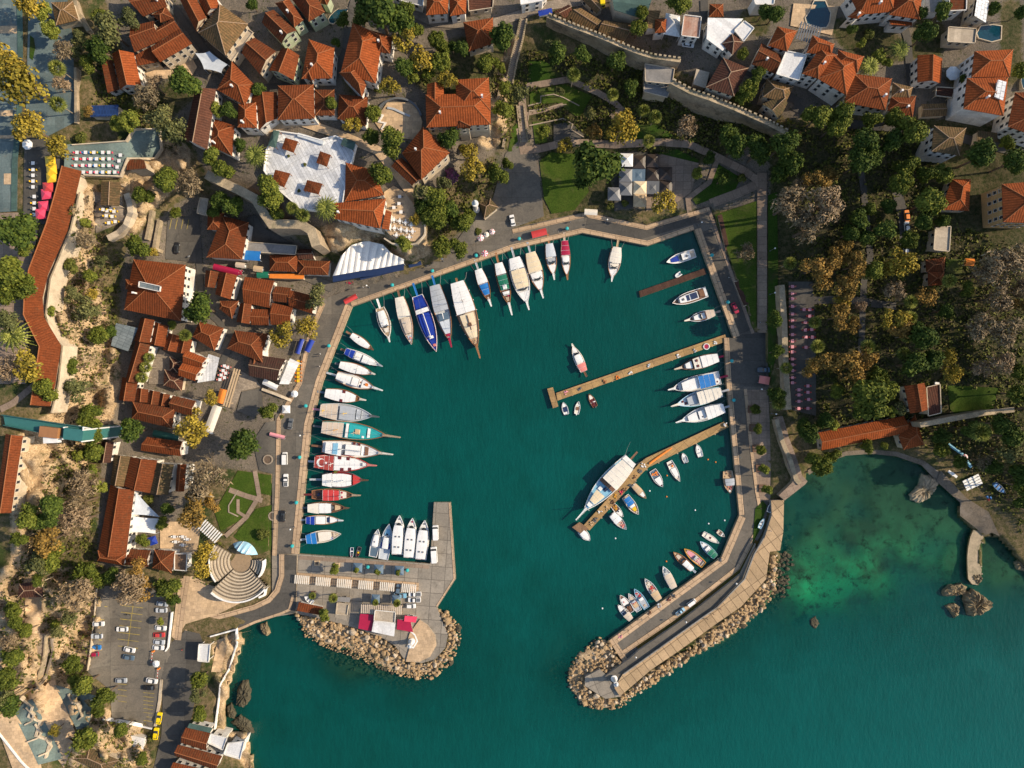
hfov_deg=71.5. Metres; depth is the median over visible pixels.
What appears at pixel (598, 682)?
mole head
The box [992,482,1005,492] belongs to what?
boat
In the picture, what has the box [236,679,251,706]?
sea rock
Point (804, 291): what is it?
courtyard
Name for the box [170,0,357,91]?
street
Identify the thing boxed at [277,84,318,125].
house
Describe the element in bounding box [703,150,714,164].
tree
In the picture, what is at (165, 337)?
house
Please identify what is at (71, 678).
tree
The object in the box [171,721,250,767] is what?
restaurant building
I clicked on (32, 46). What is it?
lawn
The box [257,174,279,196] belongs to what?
tree
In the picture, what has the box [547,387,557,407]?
pier head
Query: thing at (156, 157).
wall
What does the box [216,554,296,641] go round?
coast road
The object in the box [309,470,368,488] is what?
wooden boat
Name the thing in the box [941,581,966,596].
sea rock
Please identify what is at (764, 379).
awning stall
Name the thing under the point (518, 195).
square
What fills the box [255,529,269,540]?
shrub
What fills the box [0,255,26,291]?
tree
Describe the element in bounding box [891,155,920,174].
tree
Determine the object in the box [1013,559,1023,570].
sea rock
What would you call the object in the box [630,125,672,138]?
lawn
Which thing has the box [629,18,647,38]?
tree
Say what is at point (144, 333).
house
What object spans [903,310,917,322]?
palm tree
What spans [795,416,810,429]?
tree
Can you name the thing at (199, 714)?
tree
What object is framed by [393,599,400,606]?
palm tree
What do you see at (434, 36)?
tree
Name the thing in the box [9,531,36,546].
tree
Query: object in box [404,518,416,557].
motor yacht
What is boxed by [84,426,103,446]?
tree
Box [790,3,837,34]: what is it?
poolside
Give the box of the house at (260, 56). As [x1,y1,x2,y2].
[242,38,276,82]
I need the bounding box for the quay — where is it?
[272,207,768,661]
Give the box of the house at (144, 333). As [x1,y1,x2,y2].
[125,318,160,382]
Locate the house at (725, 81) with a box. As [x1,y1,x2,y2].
[704,57,747,102]
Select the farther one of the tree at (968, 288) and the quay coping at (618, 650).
the quay coping at (618, 650)
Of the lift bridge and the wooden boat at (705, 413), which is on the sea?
the wooden boat at (705, 413)
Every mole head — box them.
[584,668,613,684]
[585,670,619,698]
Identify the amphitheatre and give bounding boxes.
[208,544,267,602]
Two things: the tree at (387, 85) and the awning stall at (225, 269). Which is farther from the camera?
the awning stall at (225, 269)
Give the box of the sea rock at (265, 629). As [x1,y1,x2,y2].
[260,621,270,635]
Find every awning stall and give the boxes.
[153,430,178,440]
[206,404,223,433]
[213,264,239,274]
[217,388,226,403]
[235,262,245,268]
[243,250,261,261]
[253,266,263,271]
[256,272,269,277]
[262,379,279,389]
[269,432,285,438]
[295,338,303,353]
[304,339,313,351]
[343,294,358,303]
[360,272,391,279]
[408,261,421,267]
[531,228,546,237]
[538,8,551,16]
[584,209,597,215]
[759,376,769,384]
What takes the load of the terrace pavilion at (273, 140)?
on the terrace at (331, 179)
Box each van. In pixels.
[282,452,287,464]
[432,525,438,540]
[687,598,695,606]
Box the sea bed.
[318,454,1023,680]
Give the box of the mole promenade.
[614,499,783,695]
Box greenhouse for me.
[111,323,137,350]
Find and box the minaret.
[472,200,479,212]
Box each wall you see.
[0,733,28,767]
[20,696,51,758]
[24,707,35,724]
[27,724,42,742]
[32,637,54,690]
[38,737,52,756]
[45,192,84,412]
[67,693,83,719]
[72,128,162,177]
[73,0,93,34]
[74,67,80,123]
[87,588,97,670]
[102,717,152,729]
[106,193,137,241]
[144,210,155,240]
[152,219,162,253]
[154,679,162,726]
[165,611,173,651]
[204,170,329,254]
[210,628,238,729]
[228,490,238,516]
[258,587,267,597]
[262,388,291,401]
[263,130,356,212]
[297,133,323,144]
[378,114,386,129]
[379,97,421,116]
[384,220,425,245]
[387,107,409,116]
[407,632,417,647]
[496,91,505,148]
[528,94,578,106]
[528,104,565,119]
[529,118,583,137]
[546,12,680,70]
[666,78,787,136]
[772,419,800,484]
[775,285,791,409]
[909,407,1014,426]
[965,530,982,584]
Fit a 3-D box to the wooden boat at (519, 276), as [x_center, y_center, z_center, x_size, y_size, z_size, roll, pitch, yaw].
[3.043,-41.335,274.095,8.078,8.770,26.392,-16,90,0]
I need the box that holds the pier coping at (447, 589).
[436,503,454,606]
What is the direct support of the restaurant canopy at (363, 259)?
on the ground at (340, 238)
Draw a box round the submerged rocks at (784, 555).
[318,536,793,680]
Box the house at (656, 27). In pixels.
[645,10,666,39]
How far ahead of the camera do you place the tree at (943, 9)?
246.56 m
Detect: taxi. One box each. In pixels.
[153,727,159,739]
[156,712,162,724]
[903,210,909,221]
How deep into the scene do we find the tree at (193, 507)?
259.48 m
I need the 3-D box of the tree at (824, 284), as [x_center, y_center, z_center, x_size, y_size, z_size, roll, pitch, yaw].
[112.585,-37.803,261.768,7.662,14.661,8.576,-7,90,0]
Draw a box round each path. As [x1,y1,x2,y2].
[0,382,32,411]
[24,579,43,633]
[224,470,261,537]
[228,487,262,502]
[236,499,246,517]
[516,128,767,182]
[519,96,528,127]
[525,103,563,115]
[526,76,624,118]
[685,161,718,212]
[709,182,756,205]
[757,173,766,332]
[937,471,998,535]
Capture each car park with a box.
[88,586,171,726]
[165,215,195,261]
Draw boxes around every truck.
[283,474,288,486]
[394,593,406,597]
[408,591,420,596]
[408,597,420,601]
[599,0,604,7]
[675,607,684,615]
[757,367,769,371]
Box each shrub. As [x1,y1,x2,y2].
[63,258,78,274]
[74,131,87,143]
[105,287,113,292]
[128,97,140,111]
[142,494,153,505]
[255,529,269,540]
[445,167,459,184]
[475,228,481,234]
[605,202,613,210]
[621,199,628,206]
[737,173,746,181]
[863,28,874,38]
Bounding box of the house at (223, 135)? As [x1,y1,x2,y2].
[210,119,240,160]
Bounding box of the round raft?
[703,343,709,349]
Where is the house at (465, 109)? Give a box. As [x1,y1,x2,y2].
[425,77,490,139]
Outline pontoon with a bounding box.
[639,268,705,296]
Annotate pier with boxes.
[272,502,455,662]
[556,335,725,400]
[584,422,728,529]
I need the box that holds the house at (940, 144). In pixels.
[915,125,965,162]
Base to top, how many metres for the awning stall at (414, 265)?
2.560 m
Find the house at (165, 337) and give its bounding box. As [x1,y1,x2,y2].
[149,322,196,352]
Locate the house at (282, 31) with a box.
[262,0,328,48]
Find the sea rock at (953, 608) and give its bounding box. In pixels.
[944,602,959,617]
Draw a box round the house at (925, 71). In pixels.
[910,54,941,88]
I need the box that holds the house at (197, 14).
[180,0,208,39]
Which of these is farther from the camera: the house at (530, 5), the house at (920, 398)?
the house at (920, 398)
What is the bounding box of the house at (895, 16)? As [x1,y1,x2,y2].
[839,0,920,32]
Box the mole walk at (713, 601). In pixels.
[605,543,755,680]
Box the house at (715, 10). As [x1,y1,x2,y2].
[708,4,723,17]
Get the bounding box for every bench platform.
[717,214,728,250]
[734,281,748,306]
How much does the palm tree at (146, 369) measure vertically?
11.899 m
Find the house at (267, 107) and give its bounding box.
[252,92,279,134]
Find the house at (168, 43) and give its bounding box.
[129,7,198,70]
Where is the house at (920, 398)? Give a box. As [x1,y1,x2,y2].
[897,383,941,415]
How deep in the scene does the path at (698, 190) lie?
273.68 m
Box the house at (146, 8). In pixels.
[128,0,173,22]
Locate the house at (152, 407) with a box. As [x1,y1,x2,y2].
[119,377,201,428]
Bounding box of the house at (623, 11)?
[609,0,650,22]
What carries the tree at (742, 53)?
on the ground at (340, 238)
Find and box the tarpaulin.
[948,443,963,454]
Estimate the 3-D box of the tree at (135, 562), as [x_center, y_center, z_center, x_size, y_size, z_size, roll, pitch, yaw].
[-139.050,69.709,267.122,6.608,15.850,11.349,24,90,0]
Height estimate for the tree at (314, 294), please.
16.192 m
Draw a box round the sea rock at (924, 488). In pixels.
[908,472,938,502]
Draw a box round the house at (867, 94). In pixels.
[836,74,891,115]
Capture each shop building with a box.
[140,437,188,455]
[192,322,226,350]
[205,270,241,299]
[206,212,252,261]
[219,301,239,317]
[227,330,267,361]
[237,303,254,323]
[242,277,316,313]
[247,242,297,254]
[248,333,288,380]
[250,303,295,325]
[269,255,304,279]
[297,249,330,275]
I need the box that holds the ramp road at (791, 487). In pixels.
[773,416,807,499]
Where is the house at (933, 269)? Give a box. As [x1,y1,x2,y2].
[921,257,944,285]
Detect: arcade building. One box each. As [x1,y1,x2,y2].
[0,434,34,512]
[23,166,87,405]
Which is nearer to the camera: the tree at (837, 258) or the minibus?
the tree at (837, 258)
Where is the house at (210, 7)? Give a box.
[198,0,221,16]
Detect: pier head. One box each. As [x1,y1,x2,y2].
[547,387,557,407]
[572,522,588,532]
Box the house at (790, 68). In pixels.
[771,51,806,85]
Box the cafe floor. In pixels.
[614,152,647,210]
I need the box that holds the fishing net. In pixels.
[649,448,671,463]
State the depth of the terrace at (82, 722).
268.07 m
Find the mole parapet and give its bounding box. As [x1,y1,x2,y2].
[623,538,763,673]
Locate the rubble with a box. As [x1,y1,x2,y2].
[295,555,777,709]
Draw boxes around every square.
[255,420,275,473]
[451,142,543,251]
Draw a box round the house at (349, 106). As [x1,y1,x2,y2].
[337,94,369,129]
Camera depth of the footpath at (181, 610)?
274.69 m
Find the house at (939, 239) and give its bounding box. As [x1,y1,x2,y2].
[925,226,950,252]
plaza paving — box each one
[0,0,22,211]
[0,26,16,32]
[0,110,12,115]
[0,135,20,138]
[0,212,36,383]
[4,173,10,183]
[23,138,64,223]
[26,0,73,135]
[725,333,766,386]
[747,390,770,504]
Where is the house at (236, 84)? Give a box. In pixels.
[217,62,264,135]
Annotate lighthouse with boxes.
[408,638,414,647]
[611,675,618,686]
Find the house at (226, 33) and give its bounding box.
[198,4,254,66]
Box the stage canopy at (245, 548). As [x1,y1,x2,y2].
[233,541,257,554]
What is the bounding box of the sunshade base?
[297,572,418,591]
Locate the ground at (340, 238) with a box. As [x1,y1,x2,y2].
[0,0,1023,767]
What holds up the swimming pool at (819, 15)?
on the ground at (340, 238)
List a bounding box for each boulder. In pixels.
[349,629,356,635]
[369,647,374,653]
[455,625,461,630]
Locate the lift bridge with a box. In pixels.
[3,415,121,442]
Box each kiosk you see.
[197,641,213,662]
[335,596,350,614]
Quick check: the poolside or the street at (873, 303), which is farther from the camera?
the street at (873, 303)
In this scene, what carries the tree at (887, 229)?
on the ground at (340, 238)
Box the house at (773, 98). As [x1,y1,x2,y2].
[757,78,793,121]
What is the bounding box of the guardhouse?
[642,63,674,101]
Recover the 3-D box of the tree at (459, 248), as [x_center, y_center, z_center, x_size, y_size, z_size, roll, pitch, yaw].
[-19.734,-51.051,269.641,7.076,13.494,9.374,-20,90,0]
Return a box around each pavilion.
[17,576,53,597]
[51,1,82,28]
[100,181,124,207]
[268,130,281,148]
[273,170,291,188]
[282,138,299,154]
[303,180,323,195]
[316,151,331,168]
[341,138,355,150]
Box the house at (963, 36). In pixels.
[940,0,988,48]
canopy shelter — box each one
[279,358,299,383]
[661,13,679,41]
[931,86,955,100]
[962,258,974,265]
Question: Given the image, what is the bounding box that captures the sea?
[226,231,1023,767]
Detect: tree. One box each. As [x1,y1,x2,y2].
[0,41,28,78]
[0,53,50,108]
[0,212,39,250]
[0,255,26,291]
[0,283,19,305]
[0,309,26,334]
[0,354,26,382]
[0,633,20,651]
[0,645,24,668]
[0,666,19,691]
[0,686,24,707]
[0,686,34,718]
[3,601,19,612]
[5,604,28,619]
[7,616,27,631]
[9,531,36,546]
[10,109,49,141]
[10,273,37,299]
[11,0,49,19]
[12,348,43,382]
[14,502,42,529]
[17,243,33,257]
[19,622,39,637]
[23,551,49,576]
[29,526,68,558]
[30,0,54,21]
[31,378,59,401]
[31,573,50,587]
[35,512,62,529]
[39,19,61,40]
[39,494,69,520]
[41,543,71,573]
[44,134,74,159]
[47,306,59,316]
[48,59,73,79]
[48,96,73,113]
[48,723,63,736]
[49,623,71,638]
[50,75,72,92]
[50,619,59,629]
[52,40,78,62]
[54,576,96,614]
[58,506,96,537]
[60,609,83,625]
[61,653,83,674]
[63,284,84,303]
[63,378,95,403]
[63,490,98,519]
[66,356,83,375]
[67,674,85,686]
[68,43,83,58]
[68,468,104,496]
[70,29,87,45]
[70,561,98,580]
[70,674,99,695]
[71,450,84,460]
[72,726,99,751]
[73,295,106,320]
[75,227,100,247]
[75,403,104,425]
[79,52,100,74]
[79,218,94,226]
[80,442,104,461]
[81,105,94,117]
[81,417,107,427]
[82,34,112,65]
[82,269,103,282]
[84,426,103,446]
[85,289,102,300]
[86,326,112,345]
[88,464,100,473]
[88,571,106,588]
[89,8,106,25]
[89,685,117,709]
[90,703,106,717]
[92,10,128,48]
[92,480,109,492]
[94,255,111,267]
[99,566,122,584]
[104,325,116,337]
[108,115,126,131]
[110,569,148,606]
[113,720,132,738]
[116,109,140,132]
[117,6,139,30]
[119,417,145,442]
[122,556,148,584]
[123,233,151,256]
[131,84,159,111]
[131,186,156,203]
[133,573,155,602]
[134,533,151,546]
[135,372,151,382]
[135,750,150,765]
[139,362,156,372]
[142,74,165,95]
[142,104,171,138]
[143,352,158,362]
[150,247,160,255]
[152,165,181,192]
[153,576,181,599]
[155,516,169,530]
[157,617,164,625]
[160,502,175,514]
[161,115,189,142]
[165,594,180,605]
[166,64,202,96]
[167,320,176,330]
[169,207,183,218]
[173,414,209,448]
[174,167,202,197]
[177,492,206,529]
[178,329,191,340]
[182,290,215,323]
[184,452,233,502]
[186,406,202,420]
[189,671,207,688]
[189,686,206,704]
[192,541,218,562]
[192,705,207,722]
[193,559,211,578]
[202,145,218,167]
[203,389,218,405]
[204,492,220,512]
[206,206,219,217]
[209,190,228,208]
[211,100,226,117]
[211,160,235,178]
[219,101,237,119]
[220,195,243,216]
[225,427,260,459]
[234,137,246,153]
[245,0,257,11]
[250,82,266,95]
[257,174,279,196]
[257,192,284,210]
[258,402,278,419]
[268,207,284,220]
[268,321,293,348]
[285,202,298,214]
[293,314,318,338]
[295,208,310,222]
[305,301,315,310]
[308,282,325,306]
[308,592,315,598]
[319,608,329,621]
[325,96,336,108]
[328,593,337,602]
[329,562,338,574]
[330,38,340,48]
[335,10,349,27]
[341,117,361,132]
[351,7,368,26]
[354,0,397,34]
[361,127,379,145]
[364,104,381,122]
[367,162,393,185]
[372,600,378,605]
[378,75,401,96]
[379,125,404,160]
[386,3,415,35]
[391,27,414,53]
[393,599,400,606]
[394,56,413,77]
[394,235,412,251]
[399,1,414,19]
[407,73,419,85]
[409,44,431,71]
[409,212,419,225]
[412,22,423,37]
[412,183,431,202]
[414,198,428,214]
[419,205,448,229]
[421,67,435,81]
[421,186,447,216]
[427,30,444,48]
[429,51,450,71]
[431,235,452,257]
[434,38,450,54]
[435,176,452,188]
[436,69,458,88]
[437,126,460,149]
[443,200,459,217]
[448,40,455,53]
[449,213,473,231]
[450,237,467,260]
[452,40,468,58]
[458,143,478,161]
[459,155,485,181]
[462,207,475,221]
[475,51,494,74]
[487,162,509,183]
[489,21,514,53]
[491,100,514,118]
[492,57,499,68]
[498,62,505,73]
[498,80,510,95]
[501,157,513,169]
[511,85,528,103]
[535,125,549,139]
[543,38,560,50]
[547,40,567,66]
[554,86,564,96]
[556,137,572,152]
[566,67,580,86]
[572,140,625,186]
[573,44,591,65]
[573,172,593,189]
[583,106,595,120]
[584,123,602,140]
[604,108,639,144]
[606,50,625,71]
[606,87,618,104]
[623,78,638,97]
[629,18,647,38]
[636,5,648,19]
[638,104,649,118]
[642,134,655,150]
[648,110,661,125]
[651,189,676,213]
[665,0,691,14]
[675,114,697,137]
[691,166,702,179]
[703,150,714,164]
[715,168,731,184]
[718,123,738,145]
[723,132,747,159]
[733,242,754,263]
[735,90,752,104]
[736,47,748,60]
[739,78,758,98]
[744,133,763,150]
[746,139,771,166]
[749,404,760,414]
[751,66,766,81]
[753,423,761,434]
[755,445,766,455]
[757,3,769,21]
[758,464,770,474]
[761,485,772,493]
[765,310,782,327]
[766,5,785,24]
[766,387,786,401]
[767,162,788,183]
[768,129,801,156]
[768,398,786,410]
[769,344,784,359]
[770,184,808,221]
[776,362,792,374]
[778,149,804,175]
[781,257,796,269]
[789,210,828,244]
[791,175,808,195]
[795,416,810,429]
[797,424,819,443]
[798,257,833,278]
[799,105,832,127]
[801,170,831,187]
[801,356,823,377]
[804,185,845,224]
[804,352,843,374]
[804,451,819,464]
[806,316,821,328]
[808,339,825,352]
[809,270,834,290]
[810,454,833,476]
[814,411,834,428]
[820,114,846,137]
[820,165,839,183]
[822,449,841,462]
[826,301,850,331]
[827,246,842,272]
[828,382,845,398]
[829,417,839,430]
[830,101,855,128]
[831,274,859,301]
[832,295,851,309]
[833,350,866,382]
[837,239,854,264]
[840,223,859,241]
[842,250,866,279]
[843,147,876,175]
[844,25,858,37]
[845,316,861,334]
[846,126,879,155]
[848,207,870,230]
[848,401,859,419]
[849,379,891,420]
[850,345,879,370]
[852,301,867,312]
[852,410,869,420]
[853,229,877,245]
[854,339,875,353]
[855,37,866,48]
[857,259,883,279]
[858,439,873,454]
[859,112,883,129]
[860,201,876,215]
[865,365,889,382]
[872,47,886,63]
[872,148,884,167]
[872,219,896,238]
[877,198,897,214]
[879,127,903,151]
[879,380,899,400]
[880,308,912,330]
[880,441,888,449]
[881,58,892,68]
[881,259,896,277]
[882,106,904,126]
[883,280,907,301]
[884,405,897,417]
[885,246,919,279]
[886,168,914,194]
[887,315,913,338]
[890,346,910,360]
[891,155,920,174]
[894,115,929,144]
[894,400,906,415]
[895,331,912,342]
[895,350,930,377]
[896,229,919,248]
[897,294,918,308]
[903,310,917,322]
[908,321,940,349]
[909,211,933,230]
[910,187,948,215]
[911,19,938,46]
[914,165,940,184]
[914,286,937,307]
[916,6,928,21]
[923,349,945,370]
[927,427,952,443]
[928,442,950,457]
[929,162,954,183]
[931,303,953,318]
[932,0,952,21]
[932,215,950,227]
[940,364,964,383]
[941,274,956,287]
[943,347,957,366]
[948,454,968,468]
[953,420,979,438]
[955,137,997,168]
[956,280,974,297]
[957,422,992,442]
[959,73,965,82]
[963,306,1004,342]
[964,261,996,286]
[967,359,993,376]
[970,451,994,472]
[972,246,1023,285]
[974,283,1013,313]
[977,458,1003,474]
[980,412,1015,434]
[981,351,1015,375]
[985,313,1023,348]
[987,1,1001,15]
[988,147,1023,175]
[991,424,1023,447]
[991,444,1022,463]
[995,134,1016,150]
[1000,383,1023,403]
[1002,482,1023,496]
[1004,463,1023,486]
[1004,496,1023,508]
[1006,277,1023,300]
[1007,242,1023,268]
[1008,5,1023,20]
[1008,299,1023,313]
[1008,362,1023,380]
[1009,61,1023,78]
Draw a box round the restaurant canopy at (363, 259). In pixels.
[333,241,404,281]
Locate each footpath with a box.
[0,714,41,767]
[26,679,74,766]
[175,576,189,639]
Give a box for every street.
[154,630,203,767]
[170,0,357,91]
[193,211,232,364]
[296,273,333,291]
[412,0,609,28]
[700,0,801,104]
[792,102,1023,153]
[800,296,895,309]
[858,172,873,354]
[892,192,910,251]
[902,27,915,116]
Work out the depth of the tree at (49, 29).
240.39 m
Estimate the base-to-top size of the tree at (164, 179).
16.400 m
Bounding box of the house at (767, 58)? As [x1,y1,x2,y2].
[748,43,781,79]
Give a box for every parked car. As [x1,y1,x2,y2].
[88,651,98,656]
[91,633,102,638]
[92,644,101,649]
[93,621,104,625]
[115,677,126,682]
[116,626,127,631]
[123,654,134,660]
[124,646,135,652]
[143,685,154,689]
[146,677,157,683]
[152,644,163,649]
[153,632,164,636]
[153,639,164,644]
[155,625,166,630]
[156,600,167,606]
[156,607,167,612]
[174,242,179,253]
[280,510,285,521]
[287,418,293,429]
[395,584,400,593]
[405,603,415,607]
[509,215,514,225]
[682,43,693,47]
[731,302,738,313]
[903,221,909,230]
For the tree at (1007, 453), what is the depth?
257.41 m
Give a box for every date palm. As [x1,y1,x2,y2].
[0,319,36,353]
[242,143,270,170]
[314,195,337,223]
[859,55,879,75]
[887,38,910,61]
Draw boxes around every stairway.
[27,631,49,687]
[506,17,526,84]
[516,104,527,142]
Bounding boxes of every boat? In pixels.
[298,515,342,525]
[300,502,348,514]
[300,530,340,545]
[304,488,360,500]
[305,596,313,603]
[306,453,376,471]
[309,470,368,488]
[310,415,400,439]
[310,436,392,457]
[311,398,379,421]
[313,383,365,402]
[322,367,382,390]
[331,357,374,374]
[336,343,382,366]
[346,326,373,349]
[350,547,353,556]
[356,546,361,557]
[370,296,390,341]
[392,288,412,344]
[406,282,436,351]
[425,275,451,346]
[444,272,480,358]
[474,259,491,306]
[493,253,512,314]
[507,242,529,309]
[518,242,543,297]
[545,234,556,279]
[558,230,570,279]
[562,402,568,415]
[571,343,590,381]
[574,401,579,414]
[576,451,643,520]
[578,531,589,540]
[589,394,597,407]
[608,236,626,281]
[609,512,626,529]
[611,503,622,516]
[618,605,632,620]
[620,595,633,612]
[622,494,638,514]
[628,593,641,611]
[631,482,645,497]
[634,589,649,609]
[645,579,661,601]
[650,468,662,486]
[663,566,676,589]
[667,460,679,480]
[671,382,728,406]
[673,552,696,577]
[674,349,723,369]
[676,397,733,422]
[682,453,687,463]
[684,308,720,321]
[684,549,705,567]
[696,445,702,457]
[700,541,717,558]
[702,531,718,542]
[716,530,724,536]
[723,470,734,492]
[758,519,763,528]
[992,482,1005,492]
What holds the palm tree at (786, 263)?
on the ground at (340, 238)
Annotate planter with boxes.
[263,455,272,464]
[268,512,273,520]
[314,560,319,565]
[749,424,755,431]
[752,445,759,451]
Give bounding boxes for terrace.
[16,699,62,764]
[55,685,94,728]
[64,130,159,175]
[197,354,218,382]
[265,133,354,209]
[384,186,423,240]
[389,231,427,246]
[406,620,435,661]
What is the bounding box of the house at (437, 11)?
[426,0,465,23]
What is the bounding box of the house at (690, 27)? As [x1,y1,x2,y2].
[677,14,701,45]
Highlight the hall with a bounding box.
[816,415,923,449]
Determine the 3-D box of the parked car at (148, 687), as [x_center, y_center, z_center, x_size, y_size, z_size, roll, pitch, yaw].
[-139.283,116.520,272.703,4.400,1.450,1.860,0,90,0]
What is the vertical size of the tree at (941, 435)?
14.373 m
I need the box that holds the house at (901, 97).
[881,82,915,117]
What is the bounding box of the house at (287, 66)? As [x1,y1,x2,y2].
[269,48,303,84]
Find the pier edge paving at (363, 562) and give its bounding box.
[299,556,428,568]
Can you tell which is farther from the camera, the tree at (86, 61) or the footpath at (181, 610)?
the footpath at (181, 610)
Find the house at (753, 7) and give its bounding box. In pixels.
[747,0,774,14]
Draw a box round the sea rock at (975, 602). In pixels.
[962,586,992,616]
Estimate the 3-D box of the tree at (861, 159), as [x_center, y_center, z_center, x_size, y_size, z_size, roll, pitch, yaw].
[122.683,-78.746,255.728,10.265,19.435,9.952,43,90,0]
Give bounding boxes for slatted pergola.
[198,519,223,542]
[223,368,241,407]
[294,575,309,584]
[316,576,330,586]
[337,578,352,587]
[358,580,373,589]
[361,603,402,613]
[380,582,394,591]
[401,583,416,592]
[792,21,821,42]
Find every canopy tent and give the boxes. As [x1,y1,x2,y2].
[607,187,620,200]
[618,169,631,182]
[619,182,631,195]
[620,153,632,168]
[632,155,645,168]
[632,169,644,181]
[632,181,646,195]
[633,194,646,207]
[645,167,658,180]
[646,154,658,167]
[646,181,658,193]
[659,167,671,180]
[659,181,671,193]
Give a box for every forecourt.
[160,522,199,553]
[172,576,238,638]
[211,631,247,671]
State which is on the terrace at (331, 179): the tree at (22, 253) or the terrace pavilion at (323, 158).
the terrace pavilion at (323, 158)
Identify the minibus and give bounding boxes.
[431,546,437,563]
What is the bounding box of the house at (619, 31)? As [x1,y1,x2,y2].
[554,0,630,43]
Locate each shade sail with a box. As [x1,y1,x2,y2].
[132,516,158,533]
[133,491,164,516]
[195,51,228,75]
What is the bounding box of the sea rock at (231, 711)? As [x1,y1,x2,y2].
[226,702,236,718]
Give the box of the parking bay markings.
[93,220,188,721]
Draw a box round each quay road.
[585,218,643,239]
[617,387,754,649]
[638,215,699,238]
[703,228,749,333]
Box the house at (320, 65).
[301,39,337,87]
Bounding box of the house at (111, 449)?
[99,442,120,462]
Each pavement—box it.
[172,554,283,641]
[238,595,293,630]
[272,303,324,555]
[512,207,709,232]
[622,534,756,653]
[708,211,753,333]
[744,389,759,504]
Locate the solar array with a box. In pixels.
[90,105,123,119]
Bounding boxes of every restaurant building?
[97,485,141,565]
[124,548,191,572]
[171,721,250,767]
[178,351,208,380]
[333,162,392,234]
[358,608,416,635]
[392,126,450,188]
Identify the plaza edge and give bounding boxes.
[11,2,22,210]
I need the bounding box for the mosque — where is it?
[479,198,497,219]
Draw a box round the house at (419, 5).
[394,0,423,11]
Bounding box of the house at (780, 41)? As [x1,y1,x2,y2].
[767,26,796,55]
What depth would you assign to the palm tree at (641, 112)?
260.60 m
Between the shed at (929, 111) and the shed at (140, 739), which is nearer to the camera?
the shed at (929, 111)
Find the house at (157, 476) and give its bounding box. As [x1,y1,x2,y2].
[110,454,193,494]
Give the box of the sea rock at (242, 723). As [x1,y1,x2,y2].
[231,714,254,732]
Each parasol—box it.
[22,140,31,149]
[35,209,46,219]
[38,201,48,210]
[41,189,51,199]
[42,182,53,191]
[45,156,55,165]
[46,165,56,173]
[46,173,56,182]
[147,535,157,545]
[153,660,159,666]
[282,405,289,412]
[291,391,297,396]
[353,563,362,571]
[371,594,379,602]
[374,564,383,573]
[392,595,400,603]
[395,566,403,574]
[477,235,483,240]
[482,250,487,256]
[946,66,959,79]
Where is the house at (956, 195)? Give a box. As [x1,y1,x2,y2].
[941,179,970,212]
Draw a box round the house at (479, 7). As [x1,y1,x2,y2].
[468,0,493,15]
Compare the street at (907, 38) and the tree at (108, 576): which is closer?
the street at (907, 38)
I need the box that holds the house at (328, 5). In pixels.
[319,0,333,12]
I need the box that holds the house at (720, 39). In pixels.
[702,18,753,59]
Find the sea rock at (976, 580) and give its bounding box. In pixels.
[966,572,982,584]
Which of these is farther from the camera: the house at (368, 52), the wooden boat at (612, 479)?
the wooden boat at (612, 479)
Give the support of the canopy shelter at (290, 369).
on the ground at (340, 238)
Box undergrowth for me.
[0,40,1023,767]
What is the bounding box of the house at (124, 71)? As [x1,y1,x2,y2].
[102,50,148,95]
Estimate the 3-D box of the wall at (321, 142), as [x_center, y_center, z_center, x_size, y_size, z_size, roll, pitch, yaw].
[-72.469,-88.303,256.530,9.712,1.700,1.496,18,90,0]
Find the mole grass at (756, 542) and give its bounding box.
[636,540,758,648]
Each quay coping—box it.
[291,304,351,553]
[351,225,693,305]
[609,638,626,660]
[610,515,744,642]
[695,228,739,337]
[724,338,743,514]
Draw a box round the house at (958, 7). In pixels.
[936,0,966,21]
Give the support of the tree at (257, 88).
on the ground at (340, 238)
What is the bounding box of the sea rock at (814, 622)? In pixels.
[810,616,818,628]
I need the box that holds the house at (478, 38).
[463,17,493,55]
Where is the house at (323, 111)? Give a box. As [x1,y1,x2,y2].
[315,90,337,119]
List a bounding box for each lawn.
[29,36,34,59]
[215,470,271,530]
[234,505,271,554]
[508,123,518,151]
[529,61,564,82]
[530,84,591,117]
[533,122,546,143]
[540,152,588,213]
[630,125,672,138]
[658,149,698,162]
[693,164,738,204]
[715,201,755,328]
[753,501,766,541]
[768,192,777,376]
[946,259,962,274]
[947,385,997,413]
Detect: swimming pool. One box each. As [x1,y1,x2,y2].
[328,7,347,24]
[804,0,830,28]
[976,24,1001,42]
[1019,78,1023,90]
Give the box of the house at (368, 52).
[339,22,394,97]
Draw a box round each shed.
[70,747,120,767]
[127,159,155,175]
[131,733,146,748]
[163,357,185,390]
[196,197,210,215]
[297,601,322,614]
[691,69,709,92]
[918,103,947,118]
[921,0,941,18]
[970,130,997,145]
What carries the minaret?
on the square at (518, 195)
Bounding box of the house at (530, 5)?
[520,0,546,12]
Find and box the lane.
[268,121,413,204]
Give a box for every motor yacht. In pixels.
[369,529,379,557]
[378,524,391,559]
[392,515,404,554]
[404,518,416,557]
[415,520,428,559]
[667,249,695,263]
[668,366,727,391]
[673,287,707,304]
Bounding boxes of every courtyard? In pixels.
[93,192,124,232]
[144,60,196,78]
[149,349,175,383]
[230,371,260,408]
[237,388,262,416]
[247,215,294,244]
[375,102,421,139]
[554,122,583,141]
[646,154,698,210]
[788,282,815,415]
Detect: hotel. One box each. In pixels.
[124,259,195,321]
[793,35,863,105]
[945,49,1012,126]
[981,182,1023,228]
[991,92,1023,146]
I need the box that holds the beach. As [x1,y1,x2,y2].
[808,450,939,480]
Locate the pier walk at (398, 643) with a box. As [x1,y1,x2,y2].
[296,610,408,651]
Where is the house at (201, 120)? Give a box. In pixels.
[184,88,222,149]

